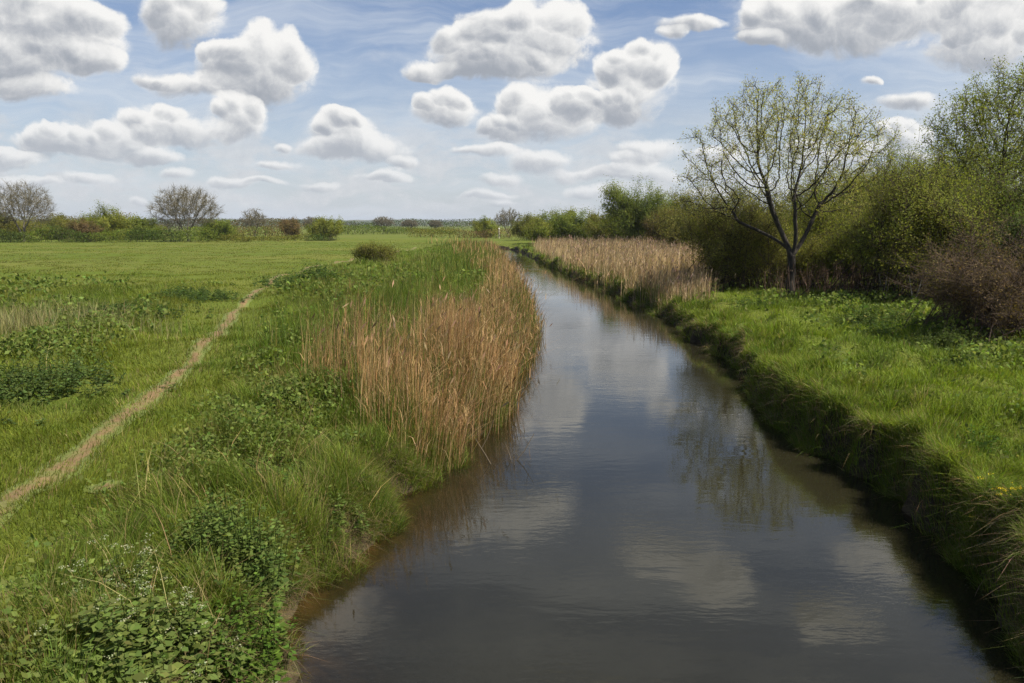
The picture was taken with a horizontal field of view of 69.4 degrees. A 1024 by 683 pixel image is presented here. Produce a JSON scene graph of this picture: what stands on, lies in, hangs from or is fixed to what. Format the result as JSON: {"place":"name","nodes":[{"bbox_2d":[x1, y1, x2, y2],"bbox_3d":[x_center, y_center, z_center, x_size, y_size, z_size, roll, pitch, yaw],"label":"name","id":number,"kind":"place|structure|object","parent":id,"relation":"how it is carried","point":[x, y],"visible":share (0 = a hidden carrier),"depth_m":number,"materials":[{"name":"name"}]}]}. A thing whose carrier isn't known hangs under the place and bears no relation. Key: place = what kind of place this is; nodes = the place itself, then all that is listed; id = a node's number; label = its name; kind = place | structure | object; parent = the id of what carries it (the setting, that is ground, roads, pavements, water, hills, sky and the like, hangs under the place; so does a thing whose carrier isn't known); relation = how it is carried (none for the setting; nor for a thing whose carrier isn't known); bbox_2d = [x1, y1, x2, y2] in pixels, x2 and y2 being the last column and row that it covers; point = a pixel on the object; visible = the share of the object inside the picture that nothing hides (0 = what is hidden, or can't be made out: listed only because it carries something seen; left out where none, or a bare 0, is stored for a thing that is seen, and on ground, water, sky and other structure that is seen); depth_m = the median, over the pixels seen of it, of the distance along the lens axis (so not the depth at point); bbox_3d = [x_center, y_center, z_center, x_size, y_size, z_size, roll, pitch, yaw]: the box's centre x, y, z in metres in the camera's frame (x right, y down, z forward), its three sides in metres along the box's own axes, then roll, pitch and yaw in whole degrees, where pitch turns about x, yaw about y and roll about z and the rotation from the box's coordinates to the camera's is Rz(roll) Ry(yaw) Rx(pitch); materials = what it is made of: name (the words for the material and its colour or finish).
{"place":"outdoors","nodes":[
{"label":"outdoors","id":0,"kind":"place"},
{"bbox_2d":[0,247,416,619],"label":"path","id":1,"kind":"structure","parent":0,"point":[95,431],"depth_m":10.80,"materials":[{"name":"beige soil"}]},
{"bbox_2d":[23,219,708,225],"bbox_3d":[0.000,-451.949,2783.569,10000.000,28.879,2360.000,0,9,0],"label":"hills","id":2,"kind":"structure","parent":0,"point":[368,221],"depth_m":1763.61,"materials":[{"name":"green plant"}]},
{"bbox_2d":[0,226,1023,682],"bbox_3d":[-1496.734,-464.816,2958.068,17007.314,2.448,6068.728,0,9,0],"label":"ground","id":3,"kind":"structure","parent":0,"point":[320,662],"depth_m":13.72,"materials":[{"name":"green plant"}]},
{"bbox_2d":[0,213,33,239],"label":"bush","id":4,"kind":"object","parent":3,"relation":"on","point":[10,225],"visible":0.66,"depth_m":146.61,"materials":[{"name":"green plant"}]},
{"bbox_2d":[0,178,55,238],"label":"bare tree","id":5,"kind":"object","parent":3,"relation":"on","point":[26,202],"visible":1,"depth_m":127.56,"materials":[{"name":"grey plant"}]},
{"bbox_2d":[26,212,77,239],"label":"bush","id":6,"kind":"object","parent":3,"relation":"on","point":[59,220],"visible":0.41,"depth_m":144.47,"materials":[{"name":"green plant"}]},
{"bbox_2d":[62,218,104,241],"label":"bush","id":7,"kind":"object","parent":3,"relation":"on","point":[86,227],"visible":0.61,"depth_m":131.58,"materials":[{"name":"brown plant"}]},
{"bbox_2d":[0,347,177,425],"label":"bramble patch","id":8,"kind":"object","parent":3,"relation":"on","point":[72,375],"visible":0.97,"depth_m":13.09,"materials":[{"name":"green plant"}]},
{"bbox_2d":[66,199,139,240],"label":"bush","id":9,"kind":"object","parent":3,"relation":"on","point":[109,221],"visible":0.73,"depth_m":139.47,"materials":[{"name":"green plant"}]},
{"bbox_2d":[44,533,172,609],"bbox_3d":[-3.413,1.982,6.268,0.918,0.693,1.108,8,12,41],"label":"cow parsley","id":10,"kind":"object","parent":3,"relation":"on","point":[139,579],"visible":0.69,"depth_m":6.31,"materials":[{"name":"green plant"}]},
{"bbox_2d":[0,224,225,242],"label":"hedge","id":11,"kind":"object","parent":3,"relation":"on","point":[102,233],"visible":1,"depth_m":124.65,"materials":[{"name":"green plant"}]},
{"bbox_2d":[24,298,214,325],"bbox_3d":[-12.562,-0.994,23.755,5.158,0.806,5.606,0,9,0],"label":"bramble patch","id":12,"kind":"object","parent":3,"relation":"on","point":[126,305],"visible":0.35,"depth_m":23.88,"materials":[{"name":"green plant"}]},
{"bbox_2d":[12,581,277,682],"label":"bush","id":13,"kind":"object","parent":3,"relation":"on","point":[150,640],"visible":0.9,"depth_m":5.47,"materials":[{"name":"green plant"}]},
{"bbox_2d":[124,215,167,239],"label":"bush","id":14,"kind":"object","parent":3,"relation":"on","point":[141,225],"visible":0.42,"depth_m":143.95,"materials":[{"name":"green plant"}]},
{"bbox_2d":[16,212,285,235],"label":"hedge","id":15,"kind":"object","parent":3,"relation":"on","point":[179,227],"visible":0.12,"depth_m":201.05,"materials":[{"name":"green plant"}]},
{"bbox_2d":[0,216,310,239],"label":"hedge","id":16,"kind":"object","parent":3,"relation":"on","point":[265,230],"visible":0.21,"depth_m":155.04,"materials":[{"name":"green plant"}]},
{"bbox_2d":[144,183,225,240],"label":"bare tree","id":17,"kind":"object","parent":3,"relation":"on","point":[187,196],"visible":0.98,"depth_m":128.99,"materials":[{"name":"grey plant"}]},
{"bbox_2d":[131,586,250,682],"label":"cow parsley","id":18,"kind":"object","parent":3,"relation":"on","point":[186,616],"visible":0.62,"depth_m":5.88,"materials":[{"name":"green plant"}]},
{"bbox_2d":[124,284,258,305],"bbox_3d":[-12.810,-1.875,29.851,5.194,0.860,5.129,4,10,23],"label":"bramble patch","id":19,"kind":"object","parent":3,"relation":"on","point":[203,291],"visible":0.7,"depth_m":30.15,"materials":[{"name":"green plant"}]},
{"bbox_2d":[103,476,311,659],"bbox_3d":[-2.765,2.150,7.410,1.589,1.353,2.532,0,9,0],"label":"nettle clump","id":20,"kind":"object","parent":3,"relation":"on","point":[269,564],"visible":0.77,"depth_m":7.09,"materials":[{"name":"green plant"}]},
{"bbox_2d":[138,427,282,467],"bbox_3d":[-3.960,1.507,9.917,1.799,0.659,1.674,5,10,28],"label":"nettle clump","id":21,"kind":"object","parent":3,"relation":"on","point":[140,463],"visible":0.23,"depth_m":9.99,"materials":[{"name":"green plant"}]},
{"bbox_2d":[197,216,240,240],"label":"bush","id":22,"kind":"object","parent":3,"relation":"on","point":[222,227],"visible":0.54,"depth_m":135.51,"materials":[{"name":"green plant"}]},
{"bbox_2d":[184,570,265,607],"bbox_3d":[-2.621,2.399,6.901,0.457,0.716,0.740,3,9,17],"label":"cow parsley","id":23,"kind":"object","parent":3,"relation":"on","point":[234,583],"visible":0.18,"depth_m":6.74,"materials":[{"name":"green plant"}]},
{"bbox_2d":[156,571,297,682],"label":"nettle clump","id":24,"kind":"object","parent":3,"relation":"on","point":[267,653],"visible":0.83,"depth_m":6.27,"materials":[{"name":"green plant"}]},
{"bbox_2d":[199,633,270,682],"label":"nettle clump","id":25,"kind":"object","parent":3,"relation":"on","point":[262,675],"visible":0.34,"depth_m":6.06,"materials":[{"name":"green plant"}]},
{"bbox_2d":[229,230,246,239],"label":"bush","id":26,"kind":"object","parent":3,"relation":"on","point":[240,234],"visible":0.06,"depth_m":148.37,"materials":[{"name":"green plant"}]},
{"bbox_2d":[239,207,269,235],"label":"bare tree","id":27,"kind":"object","parent":3,"relation":"on","point":[255,217],"visible":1,"depth_m":173.36,"materials":[{"name":"grey plant"}]},
{"bbox_2d":[30,218,505,228],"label":"woodland","id":28,"kind":"object","parent":3,"relation":"on","point":[447,225],"visible":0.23,"depth_m":455.70,"materials":[{"name":"green plant"}]},
{"bbox_2d":[213,233,329,241],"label":"hedge","id":29,"kind":"object","parent":3,"relation":"on","point":[236,238],"visible":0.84,"depth_m":131.92,"materials":[{"name":"green plant"}]},
{"bbox_2d":[206,451,343,528],"bbox_3d":[-3.069,1.819,9.301,1.997,0.903,1.455,6,11,35],"label":"nettle clump","id":30,"kind":"object","parent":3,"relation":"on","point":[284,473],"visible":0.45,"depth_m":9.17,"materials":[{"name":"green plant"}]},
{"bbox_2d":[245,535,315,611],"bbox_3d":[-2.600,2.356,7.912,0.679,0.775,1.496,0,9,0],"label":"nettle clump","id":31,"kind":"object","parent":3,"relation":"on","point":[291,565],"visible":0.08,"depth_m":7.95,"materials":[{"name":"green plant"}]},
{"bbox_2d":[225,369,344,426],"bbox_3d":[-3.802,0.918,13.042,2.502,0.855,2.785,-5,11,-31],"label":"nettle clump","id":32,"kind":"object","parent":3,"relation":"on","point":[264,389],"visible":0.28,"depth_m":12.88,"materials":[{"name":"green plant"}]},
{"bbox_2d":[31,218,548,226],"bbox_3d":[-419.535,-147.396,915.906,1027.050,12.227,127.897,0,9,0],"label":"woodland","id":33,"kind":"object","parent":3,"relation":"on","point":[351,221],"visible":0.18,"depth_m":922.15,"materials":[{"name":"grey plant"}]},
{"bbox_2d":[278,217,302,236],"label":"bush","id":34,"kind":"object","parent":3,"relation":"on","point":[293,220],"visible":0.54,"depth_m":158.96,"materials":[{"name":"brown plant"}]},
{"bbox_2d":[230,258,372,288],"bbox_3d":[-10.525,-3.456,37.491,6.576,1.523,6.152,4,10,24],"label":"bramble patch","id":35,"kind":"object","parent":3,"relation":"on","point":[309,272],"visible":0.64,"depth_m":37.12,"materials":[{"name":"green plant"}]},
{"bbox_2d":[302,216,317,227],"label":"bare tree","id":36,"kind":"object","parent":3,"relation":"on","point":[307,221],"visible":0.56,"depth_m":285.29,"materials":[{"name":"grey plant"}]},
{"bbox_2d":[303,216,346,239],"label":"bush","id":37,"kind":"object","parent":3,"relation":"on","point":[330,227],"visible":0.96,"depth_m":146.83,"materials":[{"name":"green plant"}]},
{"bbox_2d":[298,478,371,545],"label":"nettle clump","id":38,"kind":"object","parent":3,"relation":"on","point":[344,518],"visible":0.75,"depth_m":9.19,"materials":[{"name":"green plant"}]},
{"bbox_2d":[348,237,403,262],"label":"bush","id":39,"kind":"object","parent":3,"relation":"on","point":[369,251],"visible":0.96,"depth_m":59.10,"materials":[{"name":"green plant"}]},
{"bbox_2d":[307,224,456,233],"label":"hedge","id":40,"kind":"object","parent":3,"relation":"on","point":[387,230],"visible":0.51,"depth_m":230.98,"materials":[{"name":"green plant"}]},
{"bbox_2d":[372,216,394,230],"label":"bare tree","id":41,"kind":"object","parent":3,"relation":"on","point":[379,221],"visible":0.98,"depth_m":315.20,"materials":[{"name":"grey plant"}]},
{"bbox_2d":[400,219,419,227],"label":"bare tree","id":42,"kind":"object","parent":3,"relation":"on","point":[410,223],"visible":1,"depth_m":335.17,"materials":[{"name":"grey plant"}]},
{"bbox_2d":[118,238,729,487],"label":"sedge","id":43,"kind":"object","parent":3,"relation":"on","point":[464,265],"visible":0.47,"depth_m":18.65,"materials":[{"name":"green plant"}]},
{"bbox_2d":[295,234,568,484],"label":"reeds","id":44,"kind":"object","parent":3,"relation":"on","point":[467,317],"visible":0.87,"depth_m":14.55,"materials":[{"name":"brown plant"}]},
{"bbox_2d":[429,219,442,227],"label":"bare tree","id":45,"kind":"object","parent":3,"relation":"on","point":[435,223],"visible":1,"depth_m":345.05,"materials":[{"name":"grey plant"}]},
{"bbox_2d":[402,227,524,238],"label":"hedge","id":46,"kind":"object","parent":3,"relation":"on","point":[427,232],"visible":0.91,"depth_m":167.11,"materials":[{"name":"green plant"}]},
{"bbox_2d":[469,215,503,237],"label":"bush","id":47,"kind":"object","parent":3,"relation":"on","point":[484,223],"visible":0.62,"depth_m":169.19,"materials":[{"name":"green plant"}]},
{"bbox_2d":[493,206,521,236],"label":"bare tree","id":48,"kind":"object","parent":3,"relation":"on","point":[502,218],"visible":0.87,"depth_m":185.10,"materials":[{"name":"grey plant"}]},
{"bbox_2d":[0,260,1023,682],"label":"weeds","id":49,"kind":"object","parent":3,"relation":"on","point":[70,338],"visible":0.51,"depth_m":15.25,"materials":[{"name":"green plant"}]},
{"bbox_2d":[508,212,541,240],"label":"bush","id":50,"kind":"object","parent":3,"relation":"on","point":[517,228],"visible":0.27,"depth_m":137.58,"materials":[{"name":"green plant"}]},
{"bbox_2d":[520,204,583,242],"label":"bush","id":51,"kind":"object","parent":3,"relation":"on","point":[534,233],"visible":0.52,"depth_m":124.21,"materials":[{"name":"green plant"}]},
{"bbox_2d":[530,206,608,243],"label":"bush","id":52,"kind":"object","parent":3,"relation":"on","point":[566,225],"visible":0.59,"depth_m":113.41,"materials":[{"name":"green plant"}]},
{"bbox_2d":[580,207,634,244],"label":"bush","id":53,"kind":"object","parent":3,"relation":"on","point":[595,231],"visible":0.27,"depth_m":103.04,"materials":[{"name":"green plant"}]},
{"bbox_2d":[594,172,689,242],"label":"bush","id":54,"kind":"object","parent":3,"relation":"on","point":[627,212],"visible":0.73,"depth_m":93.29,"materials":[{"name":"green plant"}]},
{"bbox_2d":[528,234,762,308],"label":"reeds","id":55,"kind":"object","parent":3,"relation":"on","point":[665,262],"visible":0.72,"depth_m":45.80,"materials":[{"name":"beige plant"}]},
{"bbox_2d":[642,202,677,246],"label":"bush","id":56,"kind":"object","parent":3,"relation":"on","point":[651,231],"visible":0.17,"depth_m":82.31,"materials":[{"name":"green plant"}]},
{"bbox_2d":[641,179,738,246],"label":"bush","id":57,"kind":"object","parent":3,"relation":"on","point":[670,222],"visible":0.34,"depth_m":71.77,"materials":[{"name":"green plant"}]},
{"bbox_2d":[673,175,817,290],"bbox_3d":[11.378,-5.436,36.357,7.251,5.519,6.765,0,9,0],"label":"bush","id":58,"kind":"object","parent":3,"relation":"on","point":[740,251],"visible":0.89,"depth_m":35.60,"materials":[{"name":"green plant"}]},
{"bbox_2d":[723,295,799,308],"bbox_3d":[10.004,-1.461,28.909,3.336,0.682,2.937,0,9,0],"label":"bramble patch","id":59,"kind":"object","parent":3,"relation":"on","point":[760,303],"visible":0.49,"depth_m":28.84,"materials":[{"name":"green plant"}]},
{"bbox_2d":[508,242,1023,677],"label":"bank grass","id":60,"kind":"structure","parent":3,"relation":"on","point":[801,373],"depth_m":12.83,"materials":[{"name":"green plant"}]},
{"bbox_2d":[740,174,811,248],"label":"bush","id":61,"kind":"object","parent":3,"relation":"on","point":[781,198],"visible":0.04,"depth_m":52.69,"materials":[{"name":"green plant"}]},
{"bbox_2d":[669,68,905,295],"bbox_3d":[11.954,-6.881,33.146,10.015,10.211,6.270,0,9,0],"label":"tree","id":62,"kind":"object","parent":3,"relation":"on","point":[785,244],"visible":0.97,"depth_m":32.70,"materials":[{"name":"green plant"}]},
{"bbox_2d":[762,217,837,288],"bbox_3d":[14.556,-4.447,37.266,4.896,3.565,4.455,-8,12,-42],"label":"bush","id":63,"kind":"object","parent":3,"relation":"on","point":[801,257],"visible":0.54,"depth_m":36.45,"materials":[{"name":"green plant"}]},
{"bbox_2d":[784,294,839,307],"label":"nettle clump","id":64,"kind":"object","parent":3,"relation":"on","point":[816,303],"visible":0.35,"depth_m":28.64,"materials":[{"name":"green plant"}]},
{"bbox_2d":[739,260,900,298],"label":"withered docks","id":65,"kind":"object","parent":3,"relation":"on","point":[843,277],"visible":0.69,"depth_m":33.35,"materials":[{"name":"plant"}]},
{"bbox_2d":[792,288,876,305],"bbox_3d":[12.665,-1.589,28.488,3.265,0.845,3.176,0,9,0],"label":"bramble patch","id":66,"kind":"object","parent":3,"relation":"on","point":[837,302],"visible":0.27,"depth_m":28.24,"materials":[{"name":"green plant"}]},
{"bbox_2d":[778,157,909,277],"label":"bush","id":67,"kind":"object","parent":3,"relation":"on","point":[821,218],"visible":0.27,"depth_m":41.64,"materials":[{"name":"green plant"}]},
{"bbox_2d":[805,191,910,291],"bbox_3d":[17.537,-4.905,35.581,7.300,4.832,6.380,0,9,0],"label":"bush","id":68,"kind":"object","parent":3,"relation":"on","point":[838,248],"visible":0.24,"depth_m":34.95,"materials":[{"name":"green plant"}]},
{"bbox_2d":[802,301,918,326],"bbox_3d":[11.422,-0.890,23.883,3.902,0.796,3.378,4,10,22],"label":"bramble patch","id":69,"kind":"object","parent":3,"relation":"on","point":[873,315],"visible":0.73,"depth_m":23.59,"materials":[{"name":"green plant"}]},
{"bbox_2d":[815,308,967,338],"bbox_3d":[11.208,-0.443,20.611,4.566,1.031,3.426,0,9,0],"label":"bramble patch","id":70,"kind":"object","parent":3,"relation":"on","point":[878,331],"visible":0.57,"depth_m":20.46,"materials":[{"name":"green plant"}]},
{"bbox_2d":[823,120,963,204],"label":"bush","id":71,"kind":"object","parent":3,"relation":"on","point":[896,153],"visible":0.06,"depth_m":56.46,"materials":[{"name":"green plant"}]},
{"bbox_2d":[797,123,1023,304],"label":"bush","id":72,"kind":"object","parent":3,"relation":"on","point":[915,208],"visible":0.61,"depth_m":28.71,"materials":[{"name":"green plant"}]},
{"bbox_2d":[879,210,1023,347],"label":"bramble thicket","id":73,"kind":"object","parent":3,"relation":"on","point":[986,297],"visible":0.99,"depth_m":18.77,"materials":[{"name":"brown plant"}]},
{"bbox_2d":[897,324,1008,356],"bbox_3d":[10.743,-0.053,17.899,2.339,0.816,2.935,9,13,44],"label":"bramble patch","id":74,"kind":"object","parent":3,"relation":"on","point":[943,341],"visible":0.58,"depth_m":17.74,"materials":[{"name":"green plant"}]},
{"bbox_2d":[893,123,1023,196],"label":"bush","id":75,"kind":"object","parent":3,"relation":"on","point":[1008,173],"visible":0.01,"depth_m":47.48,"materials":[{"name":"green plant"}]},
{"bbox_2d":[932,345,991,368],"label":"nettle clump","id":76,"kind":"object","parent":3,"relation":"on","point":[957,357],"visible":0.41,"depth_m":15.25,"materials":[{"name":"green plant"}]},
{"bbox_2d":[915,51,1023,189],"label":"tree","id":77,"kind":"object","parent":3,"relation":"on","point":[997,100],"visible":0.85,"depth_m":41.22,"materials":[{"name":"green plant"}]},
{"bbox_2d":[924,139,1023,296],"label":"bush","id":78,"kind":"object","parent":3,"relation":"on","point":[1005,189],"visible":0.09,"depth_m":28.12,"materials":[{"name":"green plant"}]},
{"bbox_2d":[953,422,1023,459],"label":"nettle clump","id":79,"kind":"object","parent":3,"relation":"on","point":[972,432],"visible":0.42,"depth_m":10.60,"materials":[{"name":"green plant"}]},
{"bbox_2d":[963,196,1023,284],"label":"bush","id":80,"kind":"object","parent":3,"relation":"on","point":[1012,225],"visible":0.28,"depth_m":21.26,"materials":[{"name":"green plant"}]},
{"bbox_2d":[969,473,1023,563],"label":"buttercup","id":81,"kind":"object","parent":3,"relation":"on","point":[1002,485],"visible":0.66,"depth_m":8.38,"materials":[{"name":"green plant"}]},
{"bbox_2d":[0,0,1023,220],"label":"sky","id":82,"kind":"structure","parent":0,"point":[301,109],"materials":[{"name":"blue"}]},
{"bbox_2d":[328,248,1023,682],"bbox_3d":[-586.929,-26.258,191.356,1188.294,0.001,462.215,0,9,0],"label":"river","id":83,"kind":"structure","parent":0,"point":[658,502],"depth_m":8.99,"materials":[{"name":"liquid"}]},
{"bbox_2d":[505,434,533,459],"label":"dead stalk","id":84,"kind":"object","parent":83,"relation":"in","point":[522,452],"visible":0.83,"depth_m":12.72,"materials":[{"name":"brown plant"}]}
]}

